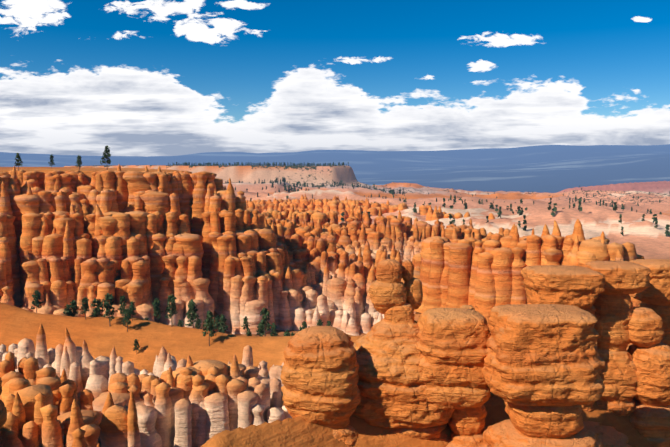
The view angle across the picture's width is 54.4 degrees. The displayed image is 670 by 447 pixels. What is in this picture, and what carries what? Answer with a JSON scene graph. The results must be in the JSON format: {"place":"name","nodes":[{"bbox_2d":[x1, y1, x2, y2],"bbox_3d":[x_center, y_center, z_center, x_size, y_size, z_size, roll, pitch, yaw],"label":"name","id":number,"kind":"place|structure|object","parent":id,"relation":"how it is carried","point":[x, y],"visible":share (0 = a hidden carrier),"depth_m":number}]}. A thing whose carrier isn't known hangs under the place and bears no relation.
{"place":"outdoors","nodes":[
{"label":"outdoors","id":0,"kind":"place"},
{"bbox_2d":[0,144,669,446],"bbox_3d":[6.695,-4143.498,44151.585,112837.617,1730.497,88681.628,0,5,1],"label":"canyon terrain","id":1,"kind":"structure","parent":0,"point":[607,174],"depth_m":1057.64},
{"bbox_2d":[0,378,99,446],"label":"hoodoo rock","id":2,"kind":"object","parent":1,"relation":"on","point":[32,420],"visible":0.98,"depth_m":45.52},
{"bbox_2d":[14,146,110,170],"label":"pines","id":3,"kind":"object","parent":1,"relation":"on","point":[106,154],"visible":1,"depth_m":234.53},
{"bbox_2d":[0,324,139,399],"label":"hoodoos","id":4,"kind":"object","parent":1,"relation":"on","point":[83,368],"visible":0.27,"depth_m":77.50},
{"bbox_2d":[0,352,140,446],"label":"hoodoo rock","id":5,"kind":"object","parent":1,"relation":"on","point":[117,425],"visible":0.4,"depth_m":55.60},
{"bbox_2d":[31,290,270,353],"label":"trees","id":6,"kind":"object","parent":1,"relation":"on","point":[172,311],"depth_m":87.00},
{"bbox_2d":[0,164,315,333],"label":"hoodoo rock","id":7,"kind":"object","parent":1,"relation":"on","point":[205,241],"visible":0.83,"depth_m":191.78},
{"bbox_2d":[92,354,291,446],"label":"hoodoo rock","id":8,"kind":"object","parent":1,"relation":"on","point":[199,403],"visible":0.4,"depth_m":58.43},
{"bbox_2d":[69,298,342,336],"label":"shrubs","id":9,"kind":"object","parent":1,"relation":"on","point":[219,326],"depth_m":173.28},
{"bbox_2d":[139,345,283,377],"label":"hoodoo rock","id":10,"kind":"object","parent":1,"relation":"on","point":[164,361],"visible":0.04,"depth_m":69.92},
{"bbox_2d":[168,162,348,165],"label":"trees","id":11,"kind":"object","parent":1,"relation":"on","point":[256,164],"visible":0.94,"depth_m":2100.36},
{"bbox_2d":[249,208,362,325],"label":"hoodoo rock","id":12,"kind":"object","parent":1,"relation":"on","point":[311,253],"visible":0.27,"depth_m":226.08},
{"bbox_2d":[223,177,405,194],"bbox_3d":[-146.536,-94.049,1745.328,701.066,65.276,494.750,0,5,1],"label":"trees","id":13,"kind":"object","parent":1,"relation":"on","point":[392,191],"visible":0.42,"depth_m":1665.21},
{"bbox_2d":[0,259,669,446],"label":"hoodoo rock","id":14,"kind":"object","parent":1,"relation":"on","point":[552,361],"visible":0.92,"depth_m":29.96},
{"bbox_2d":[246,194,432,221],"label":"hoodoo rock","id":15,"kind":"object","parent":1,"relation":"on","point":[336,205],"visible":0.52,"depth_m":636.05},
{"bbox_2d":[293,240,420,335],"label":"hoodoo rock","id":16,"kind":"object","parent":1,"relation":"on","point":[351,284],"visible":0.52,"depth_m":201.29},
{"bbox_2d":[245,200,519,261],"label":"hoodoo rock","id":17,"kind":"object","parent":1,"relation":"on","point":[352,234],"visible":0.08,"depth_m":286.97},
{"bbox_2d":[225,181,669,235],"bbox_3d":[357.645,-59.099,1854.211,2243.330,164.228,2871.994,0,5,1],"label":"trees","id":18,"kind":"object","parent":1,"relation":"on","point":[554,209],"visible":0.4,"depth_m":581.24},
{"bbox_2d":[426,205,494,220],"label":"hoodoo rock","id":19,"kind":"object","parent":1,"relation":"on","point":[431,215],"visible":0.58,"depth_m":515.23},
{"bbox_2d":[414,219,643,327],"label":"hoodoo rock","id":20,"kind":"object","parent":1,"relation":"on","point":[483,277],"visible":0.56,"depth_m":160.64},
{"bbox_2d":[0,0,669,156],"label":"sky","id":21,"kind":"structure","parent":0,"point":[145,78]}
]}

